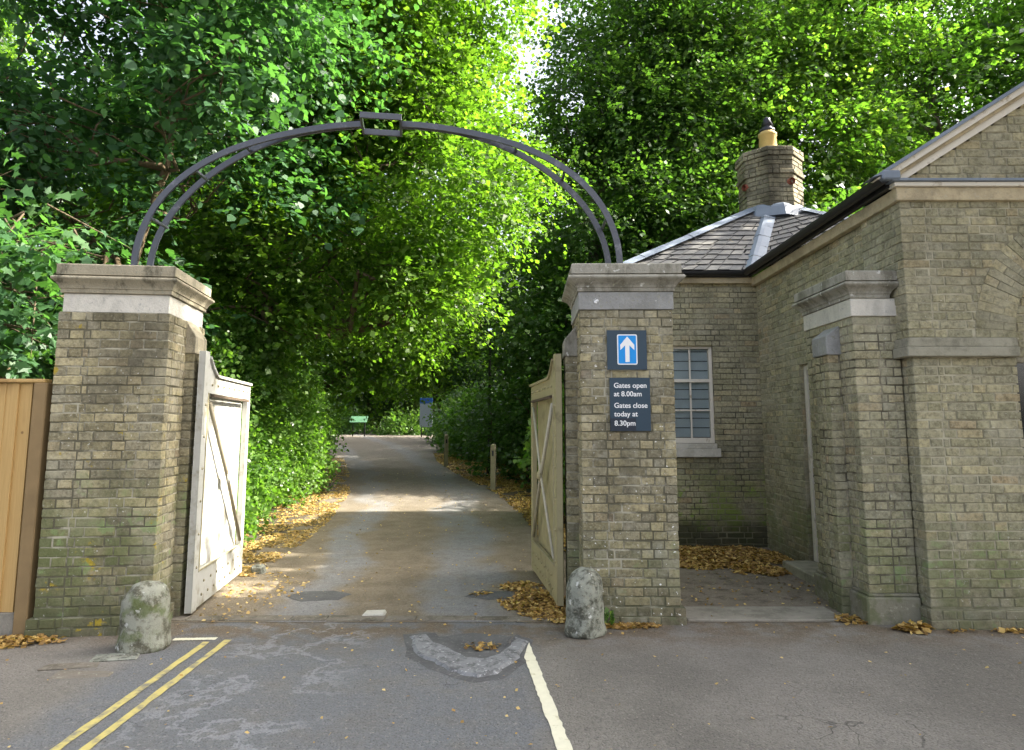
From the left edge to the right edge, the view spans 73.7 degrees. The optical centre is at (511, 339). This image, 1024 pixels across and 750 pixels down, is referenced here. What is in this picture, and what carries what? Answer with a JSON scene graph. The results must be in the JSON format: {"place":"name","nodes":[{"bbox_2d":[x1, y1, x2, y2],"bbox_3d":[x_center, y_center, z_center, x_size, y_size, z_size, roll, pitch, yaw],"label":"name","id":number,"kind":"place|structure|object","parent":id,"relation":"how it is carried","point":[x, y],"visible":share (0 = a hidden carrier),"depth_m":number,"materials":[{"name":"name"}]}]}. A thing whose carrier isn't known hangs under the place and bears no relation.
{"place":"outdoors","nodes":[
{"label":"outdoors","id":0,"kind":"place"},
{"bbox_2d":[171,432,565,621],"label":"drive","id":1,"kind":"structure","parent":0,"point":[375,461],"depth_m":8.85,"materials":[{"name":"asphalt"}]},
{"bbox_2d":[200,572,310,621],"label":"leaf litter","id":2,"kind":"object","parent":1,"relation":"on","point":[255,600],"visible":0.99,"depth_m":6.62,"materials":[{"name":"orange plant"}]},
{"bbox_2d":[251,564,265,573],"bbox_3d":[-2.798,2.541,7.538,0.155,0.118,0.130,0,-7,0],"label":"gate stop","id":3,"kind":"object","parent":1,"relation":"on","point":[260,568],"visible":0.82,"depth_m":7.49,"materials":[{"name":"grey stone"}]},
{"bbox_2d":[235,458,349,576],"bbox_3d":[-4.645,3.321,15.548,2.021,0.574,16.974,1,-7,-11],"label":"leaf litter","id":4,"kind":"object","parent":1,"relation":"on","point":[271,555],"visible":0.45,"depth_m":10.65,"materials":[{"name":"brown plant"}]},
{"bbox_2d":[286,590,350,601],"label":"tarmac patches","id":5,"kind":"object","parent":1,"relation":"on","point":[320,595],"visible":1,"depth_m":6.51,"materials":[{"name":"grey asphalt"}]},
{"bbox_2d":[349,416,367,435],"bbox_3d":[-8.600,4.844,38.295,0.950,1.134,0.449,0,-7,0],"label":"information board","id":6,"kind":"object","parent":1,"relation":"on","point":[358,419],"visible":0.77,"depth_m":38.31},
{"bbox_2d":[216,471,529,615],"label":"leaf litter","id":7,"kind":"object","parent":1,"relation":"on","point":[475,613],"visible":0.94,"depth_m":8.13,"materials":[{"name":"brown plant"}]},
{"bbox_2d":[362,610,386,615],"bbox_3d":[-1.181,2.352,5.866,0.189,0.040,0.145,0,-7,0],"label":"stone sett","id":8,"kind":"object","parent":1,"relation":"on","point":[375,612],"visible":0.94,"depth_m":5.83,"materials":[{"name":"white stone"}]},
{"bbox_2d":[420,398,432,436],"bbox_3d":[-4.750,4.290,37.785,0.700,2.150,0.112,0,-7,0],"label":"notice board","id":9,"kind":"object","parent":1,"relation":"on","point":[424,409],"visible":0.62,"depth_m":37.78,"materials":[{"name":"grey metal"}]},
{"bbox_2d":[444,434,447,466],"bbox_3d":[-1.998,3.389,20.735,0.114,1.043,0.107,2,-8,-16],"label":"wooden post","id":10,"kind":"object","parent":1,"relation":"on","point":[445,450],"visible":0.81,"depth_m":20.70,"materials":[{"name":"brown wood"}]},
{"bbox_2d":[465,590,512,599],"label":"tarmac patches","id":11,"kind":"object","parent":1,"relation":"on","point":[497,594],"visible":0.91,"depth_m":6.51,"materials":[{"name":"grey asphalt"}]},
{"bbox_2d":[469,590,492,595],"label":"leaf litter","id":12,"kind":"object","parent":11,"relation":"on","point":[485,592],"visible":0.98,"depth_m":6.60,"materials":[{"name":"brown plant"}]},
{"bbox_2d":[490,444,495,489],"bbox_3d":[-0.419,2.868,15.256,0.113,1.083,0.106,-2,-7,12],"label":"wooden post","id":13,"kind":"object","parent":1,"relation":"on","point":[493,466],"visible":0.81,"depth_m":15.22,"materials":[{"name":"brown wood"}]},
{"bbox_2d":[497,580,565,622],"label":"leaf litter","id":14,"kind":"object","parent":1,"relation":"on","point":[542,595],"visible":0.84,"depth_m":6.17,"materials":[{"name":"brown plant"}]},
{"bbox_2d":[235,428,565,560],"bbox_3d":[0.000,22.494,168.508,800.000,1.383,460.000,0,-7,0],"label":"ground","id":15,"kind":"structure","parent":0,"point":[262,534],"depth_m":12.19,"materials":[{"name":"soil"}]},
{"bbox_2d":[0,2,58,246],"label":"lime tree","id":16,"kind":"object","parent":15,"relation":"on","point":[11,39],"visible":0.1,"depth_m":23.40,"materials":[{"name":"green plant"}]},
{"bbox_2d":[0,0,83,175],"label":"oak tree","id":17,"kind":"object","parent":15,"relation":"on","point":[2,29],"visible":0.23,"depth_m":12.83,"materials":[{"name":"green plant"}]},
{"bbox_2d":[0,142,131,378],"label":"maple tree","id":18,"kind":"object","parent":15,"relation":"on","point":[27,252],"visible":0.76,"depth_m":6.65,"materials":[{"name":"green plant"}]},
{"bbox_2d":[24,263,214,636],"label":"gate pier","id":19,"kind":"structure","parent":15,"relation":"on","point":[131,342],"depth_m":5.53,"materials":[{"name":"brick"}]},
{"bbox_2d":[184,351,252,613],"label":"wooden gate","id":20,"kind":"structure","parent":19,"relation":"attached to","point":[214,559],"depth_m":6.57,"materials":[{"name":"white paint"}]},
{"bbox_2d":[0,30,242,382],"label":"oak tree","id":21,"kind":"object","parent":15,"relation":"on","point":[86,220],"visible":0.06,"depth_m":16.08,"materials":[{"name":"green plant"}]},
{"bbox_2d":[132,169,265,340],"bbox_3d":[-12.035,-1.252,24.875,8.813,12.129,6.718,0,-7,0],"label":"lime tree","id":22,"kind":"object","parent":15,"relation":"on","point":[223,281],"depth_m":23.66,"materials":[{"name":"green plant"}]},
{"bbox_2d":[0,0,429,378],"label":"maple tree","id":23,"kind":"object","parent":15,"relation":"on","point":[233,34],"visible":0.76,"depth_m":9.09,"materials":[{"name":"green plant"}]},
{"bbox_2d":[19,258,528,429],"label":"distant wood","id":24,"kind":"object","parent":15,"relation":"on","point":[427,381],"depth_m":61.84,"materials":[{"name":"green plant"}]},
{"bbox_2d":[202,308,348,545],"bbox_3d":[-4.901,1.216,12.473,3.158,3.960,8.229,0,-7,0],"label":"ivy bush","id":25,"kind":"object","parent":15,"relation":"on","point":[287,449],"visible":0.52,"depth_m":11.53,"materials":[{"name":"green plant"}]},
{"bbox_2d":[242,320,348,483],"bbox_3d":[-6.602,1.571,18.629,3.593,4.661,8.313,3,-8,-23],"label":"ivy bush","id":26,"kind":"object","parent":15,"relation":"on","point":[309,358],"visible":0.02,"depth_m":16.79,"materials":[{"name":"green plant"}]},
{"bbox_2d":[51,0,591,440],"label":"lime tree","id":27,"kind":"object","parent":15,"relation":"on","point":[389,262],"visible":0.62,"depth_m":11.85,"materials":[{"name":"green plant"}]},
{"bbox_2d":[312,247,356,427],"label":"oak tree","id":28,"kind":"object","parent":15,"relation":"on","point":[336,384],"depth_m":43.81,"materials":[{"name":"green plant"}]},
{"bbox_2d":[110,44,578,433],"bbox_3d":[-4.580,-2.639,19.803,15.516,13.511,7.710,1,-7,-6],"label":"lime tree","id":29,"kind":"object","parent":15,"relation":"on","point":[378,368],"visible":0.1,"depth_m":19.87,"materials":[{"name":"green plant"}]},
{"bbox_2d":[321,401,373,434],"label":"holly bush","id":30,"kind":"object","parent":15,"relation":"on","point":[348,425],"visible":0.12,"depth_m":41.04,"materials":[{"name":"green plant"}]},
{"bbox_2d":[171,615,563,620],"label":"threshold kerb","id":31,"kind":"structure","parent":15,"relation":"on","point":[336,618],"depth_m":5.72,"materials":[{"name":"stone"}]},
{"bbox_2d":[314,273,420,430],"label":"beech tree","id":32,"kind":"object","parent":15,"relation":"on","point":[377,417],"visible":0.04,"depth_m":45.74,"materials":[{"name":"green plant"}]},
{"bbox_2d":[368,407,441,435],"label":"laurel bush","id":33,"kind":"object","parent":15,"relation":"on","point":[412,426],"visible":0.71,"depth_m":40.03,"materials":[{"name":"green plant"}]},
{"bbox_2d":[356,253,513,422],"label":"lime tree","id":34,"kind":"object","parent":15,"relation":"on","point":[439,387],"visible":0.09,"depth_m":43.67,"materials":[{"name":"green plant"}]},
{"bbox_2d":[421,376,535,465],"bbox_3d":[-1.416,3.141,27.024,4.238,3.077,15.492,2,-8,-16],"label":"holly bush","id":35,"kind":"object","parent":15,"relation":"on","point":[455,414],"visible":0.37,"depth_m":23.81,"materials":[{"name":"green plant"}]},
{"bbox_2d":[484,303,495,473],"bbox_3d":[-0.620,1.293,18.989,0.420,4.780,0.364,0,-7,0],"label":"street lamp","id":36,"kind":"object","parent":15,"relation":"on","point":[489,366],"visible":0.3,"depth_m":19.06,"materials":[{"name":"black metal"}]},
{"bbox_2d":[438,225,561,393],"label":"oak tree","id":37,"kind":"object","parent":15,"relation":"on","point":[470,370],"visible":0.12,"depth_m":42.66,"materials":[{"name":"green plant"}]},
{"bbox_2d":[456,360,564,487],"bbox_3d":[2.052,1.581,16.052,4.912,3.857,8.123,3,-8,-24],"label":"holly bush","id":38,"kind":"object","parent":15,"relation":"on","point":[512,437],"visible":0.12,"depth_m":17.32,"materials":[{"name":"green plant"}]},
{"bbox_2d":[513,383,565,521],"bbox_3d":[1.148,1.858,11.293,1.913,2.458,2.572,-2,-8,17],"label":"laurel bush","id":39,"kind":"object","parent":15,"relation":"on","point":[526,459],"visible":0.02,"depth_m":10.82,"materials":[{"name":"green plant"}]},
{"bbox_2d":[510,196,588,375],"bbox_3d":[4.165,-1.213,36.063,8.792,14.889,7.674,-2,-7,13],"label":"beech tree","id":40,"kind":"object","parent":15,"relation":"on","point":[540,267],"visible":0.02,"depth_m":35.92,"materials":[{"name":"green plant"}]},
{"bbox_2d":[561,263,686,624],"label":"gate pier","id":41,"kind":"structure","parent":15,"relation":"on","point":[621,520],"depth_m":5.80,"materials":[{"name":"brick"}]},
{"bbox_2d":[130,111,622,265],"bbox_3d":[-1.200,-1.310,6.202,4.331,1.413,0.417,0,-7,0],"label":"iron overthrow","id":42,"kind":"object","parent":41,"relation":"on","point":[265,141],"visible":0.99,"depth_m":6.25,"materials":[{"name":"grey metal"}]},
{"bbox_2d":[529,354,563,605],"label":"wooden gate","id":43,"kind":"structure","parent":41,"relation":"attached to","point":[547,557],"depth_m":6.77,"materials":[{"name":"beige paint"}]},
{"bbox_2d":[607,330,646,369],"bbox_3d":[0.987,0.086,5.869,0.340,0.340,0.028,0,-7,0],"label":"direction sign","id":44,"kind":"object","parent":41,"relation":"attached to","point":[626,349],"visible":1,"depth_m":5.86,"materials":[{"name":"blue metal"}]},
{"bbox_2d":[609,378,650,430],"bbox_3d":[1.005,0.547,5.812,0.344,0.452,0.024,0,-7,0],"label":"notice sign","id":45,"kind":"object","parent":41,"relation":"attached to","point":[630,407],"visible":1,"depth_m":5.80,"materials":[{"name":"blue metal"}]},
{"bbox_2d":[530,98,726,340],"bbox_3d":[5.352,-3.579,27.707,9.518,17.790,7.068,0,-7,0],"label":"oak tree","id":46,"kind":"object","parent":15,"relation":"on","point":[583,194],"depth_m":27.47,"materials":[{"name":"green plant"}]},
{"bbox_2d":[468,0,813,425],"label":"beech tree","id":47,"kind":"object","parent":15,"relation":"on","point":[650,71],"visible":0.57,"depth_m":17.27,"materials":[{"name":"green plant"}]},
{"bbox_2d":[583,198,698,262],"bbox_3d":[5.024,-0.504,22.867,5.857,10.008,6.726,0,-7,0],"label":"beech tree","id":48,"kind":"object","parent":15,"relation":"on","point":[622,220],"depth_m":21.87,"materials":[{"name":"green plant"}]},
{"bbox_2d":[686,48,804,210],"bbox_3d":[9.941,-4.898,31.489,10.218,20.421,8.324,0,-7,0],"label":"lime tree","id":49,"kind":"object","parent":15,"relation":"on","point":[739,143],"depth_m":30.92,"materials":[{"name":"green plant"}]},
{"bbox_2d":[663,0,964,271],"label":"plane tree","id":50,"kind":"object","parent":15,"relation":"on","point":[834,60],"visible":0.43,"depth_m":17.88,"materials":[{"name":"green plant"}]},
{"bbox_2d":[752,160,888,276],"bbox_3d":[7.050,-0.179,13.820,4.936,7.065,7.348,0,-7,0],"label":"yew tree","id":51,"kind":"object","parent":15,"relation":"on","point":[851,191],"depth_m":14.49,"materials":[{"name":"green plant"}]},
{"bbox_2d":[623,81,1023,629],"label":"lodge","id":52,"kind":"structure","parent":15,"relation":"on","point":[936,223],"depth_m":5.96,"materials":[{"name":"brick"}]},
{"bbox_2d":[673,346,720,456],"bbox_3d":[2.310,0.802,9.276,0.960,1.554,0.175,0,-7,0],"label":"sash window","id":53,"kind":"structure","parent":52,"relation":"in","point":[693,380],"depth_m":9.31,"materials":[{"name":"white paint"}]},
{"bbox_2d":[803,364,818,561],"bbox_3d":[3.455,1.339,7.430,0.090,2.230,0.916,0,-7,0],"label":"side door","id":54,"kind":"structure","parent":52,"relation":"in","point":[807,402],"depth_m":7.83,"materials":[{"name":"white paint"}]},
{"bbox_2d":[1015,363,1023,456],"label":"front window","id":55,"kind":"structure","parent":52,"relation":"in","point":[1020,366],"depth_m":5.84,"materials":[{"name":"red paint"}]},
{"bbox_2d":[803,73,963,190],"bbox_3d":[15.371,-3.518,29.310,9.135,17.891,7.235,0,-7,0],"label":"oak tree","id":56,"kind":"object","parent":15,"relation":"on","point":[946,121],"depth_m":29.04,"materials":[{"name":"green plant"}]},
{"bbox_2d":[833,0,1023,179],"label":"plane tree","id":57,"kind":"object","parent":15,"relation":"on","point":[980,62],"visible":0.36,"depth_m":18.96,"materials":[{"name":"green plant"}]},
{"bbox_2d":[1005,28,1023,51],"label":"beech tree","id":58,"kind":"object","parent":15,"relation":"on","point":[1015,46],"visible":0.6,"depth_m":10.50,"materials":[{"name":"green plant"}]},
{"bbox_2d":[0,0,1021,427],"label":"sky","id":59,"kind":"structure","parent":0,"point":[553,14],"materials":[{"name":"white"}]},
{"bbox_2d":[0,622,1023,749],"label":"road","id":60,"kind":"structure","parent":0,"point":[934,700],"depth_m":4.17,"materials":[{"name":"grey asphalt"}]},
{"bbox_2d":[0,379,53,635],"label":"timber fence","id":61,"kind":"object","parent":60,"relation":"on","point":[25,408],"visible":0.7,"depth_m":5.44,"materials":[{"name":"wood"}]},
{"bbox_2d":[0,633,66,648],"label":"leaf litter","id":62,"kind":"object","parent":60,"relation":"on","point":[16,639],"visible":1,"depth_m":5.11,"materials":[{"name":"brown plant"}]},
{"bbox_2d":[37,662,98,670],"bbox_3d":[-2.981,2.213,4.615,0.360,0.050,0.140,1,-7,-11],"label":"paving stone","id":63,"kind":"object","parent":60,"relation":"on","point":[69,666],"visible":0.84,"depth_m":4.58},
{"bbox_2d":[48,670,113,678],"bbox_3d":[-2.799,2.192,4.452,0.373,0.053,0.134,1,-7,-6],"label":"paving stone","id":64,"kind":"object","parent":60,"relation":"on","point":[61,674],"visible":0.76,"depth_m":4.43,"materials":[{"name":"grey stone"}]},
{"bbox_2d":[89,653,139,661],"bbox_3d":[-2.780,2.237,4.785,0.316,0.052,0.182,2,-8,-14],"label":"paving stone","id":65,"kind":"object","parent":60,"relation":"on","point":[113,657],"visible":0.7,"depth_m":4.75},
{"bbox_2d":[50,642,208,749],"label":"yellow line","id":66,"kind":"object","parent":60,"relation":"on","point":[93,722],"visible":1,"depth_m":4.01,"materials":[{"name":"paint"}]},
{"bbox_2d":[115,580,171,653],"bbox_3d":[-2.698,2.026,5.019,0.366,0.499,0.315,3,-8,-28],"label":"guard stone","id":67,"kind":"object","parent":60,"relation":"on","point":[145,621],"visible":1,"depth_m":4.91,"materials":[{"name":"grey stone"}]},
{"bbox_2d":[79,640,230,749],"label":"yellow line","id":68,"kind":"object","parent":60,"relation":"on","point":[127,716],"visible":1,"depth_m":4.05,"materials":[{"name":"paint"}]},
{"bbox_2d":[173,637,217,639],"bbox_3d":[-2.410,2.273,5.193,0.321,0.001,0.069,0,-7,-3],"label":"white line","id":69,"kind":"object","parent":60,"relation":"on","point":[210,638],"visible":1,"depth_m":5.20,"materials":[{"name":"white paint"}]},
{"bbox_2d":[403,633,532,682],"bbox_3d":[-0.343,2.228,4.832,1.012,0.004,1.055,0,-7,0],"label":"pothole","id":70,"kind":"object","parent":60,"relation":"on","point":[434,666],"visible":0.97,"depth_m":4.77,"materials":[{"name":"asphalt"}]},
{"bbox_2d":[410,634,528,677],"bbox_3d":[-0.332,2.220,4.836,0.928,0.020,0.917,0,-7,0],"label":"asphalt patch","id":71,"kind":"object","parent":70,"relation":"on","point":[424,646],"visible":1,"depth_m":4.71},
{"bbox_2d":[439,633,512,653],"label":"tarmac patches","id":72,"kind":"object","parent":60,"relation":"on","point":[460,640],"visible":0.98,"depth_m":5.15,"materials":[{"name":"grey asphalt"}]},
{"bbox_2d":[463,641,500,650],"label":"leaf litter","id":73,"kind":"object","parent":72,"relation":"on","point":[481,645],"visible":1,"depth_m":4.97,"materials":[{"name":"brown plant"}]},
{"bbox_2d":[0,618,1023,747],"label":"leaf litter","id":74,"kind":"object","parent":60,"relation":"on","point":[462,721],"visible":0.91,"depth_m":4.40,"materials":[{"name":"brown plant"}]},
{"bbox_2d":[524,643,572,749],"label":"white line","id":75,"kind":"object","parent":60,"relation":"on","point":[561,739],"visible":0.97,"depth_m":3.96,"materials":[{"name":"paint"}]},
{"bbox_2d":[564,567,606,639],"bbox_3d":[0.572,2.060,5.384,0.313,0.523,0.363,-6,-11,39],"label":"guard stone","id":76,"kind":"object","parent":60,"relation":"on","point":[584,606],"visible":1,"depth_m":5.26,"materials":[{"name":"grey stone"}]},
{"bbox_2d":[605,621,660,629],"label":"leaf litter","id":77,"kind":"object","parent":60,"relation":"on","point":[622,625],"visible":0.75,"depth_m":5.49,"materials":[{"name":"brown plant"}]},
{"bbox_2d":[604,607,614,624],"bbox_3d":[0.784,2.244,5.548,0.112,0.126,0.084,0,-7,0],"label":"weed","id":78,"kind":"object","parent":77,"relation":"on","point":[611,616],"visible":0.93,"depth_m":5.55,"materials":[{"name":"green plant"}]},
{"bbox_2d":[834,613,866,625],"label":"leaf litter","id":79,"kind":"object","parent":60,"relation":"on","point":[854,616],"visible":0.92,"depth_m":5.67,"materials":[{"name":"brown plant"}]},
{"bbox_2d":[891,620,934,634],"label":"leaf litter","id":80,"kind":"object","parent":60,"relation":"on","point":[910,627],"visible":1,"depth_m":5.41,"materials":[{"name":"brown plant"}]},
{"bbox_2d":[947,627,1023,633],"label":"leaf litter","id":81,"kind":"object","parent":60,"relation":"on","point":[1014,630],"visible":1,"depth_m":5.37,"materials":[{"name":"brown plant"}]},
{"bbox_2d":[679,547,855,621],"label":"yard","id":82,"kind":"structure","parent":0,"point":[724,595],"depth_m":6.74,"materials":[{"name":"asphalt"},{"name":"grey concrete"},{"name":"dead leaves"}]},
{"bbox_2d":[433,452,759,550],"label":"leaf litter","id":83,"kind":"object","parent":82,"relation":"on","point":[499,491],"visible":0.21,"depth_m":16.02,"materials":[{"name":"brown plant"}]},
{"bbox_2d":[678,545,793,569],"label":"leaf litter","id":84,"kind":"object","parent":82,"relation":"on","point":[690,555],"visible":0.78,"depth_m":8.18,"materials":[{"name":"brown plant"}]},
{"bbox_2d":[681,563,827,615],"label":"leaf litter","id":85,"kind":"object","parent":82,"relation":"on","point":[752,588],"visible":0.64,"depth_m":6.73,"materials":[{"name":"brown plant"}]},
{"bbox_2d":[727,563,791,575],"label":"leaf litter","id":86,"kind":"object","parent":82,"relation":"on","point":[771,570],"visible":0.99,"depth_m":7.57,"materials":[{"name":"brown plant"}]},
{"bbox_2d":[684,606,843,620],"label":"paving slab","id":87,"kind":"structure","parent":82,"relation":"on","point":[763,613],"depth_m":5.85,"materials":[{"name":"concrete"}]},
{"bbox_2d":[791,270,920,624],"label":"gate pier","id":88,"kind":"structure","parent":82,"relation":"on","point":[866,571],"depth_m":5.91,"materials":[{"name":"brick"}]}
]}

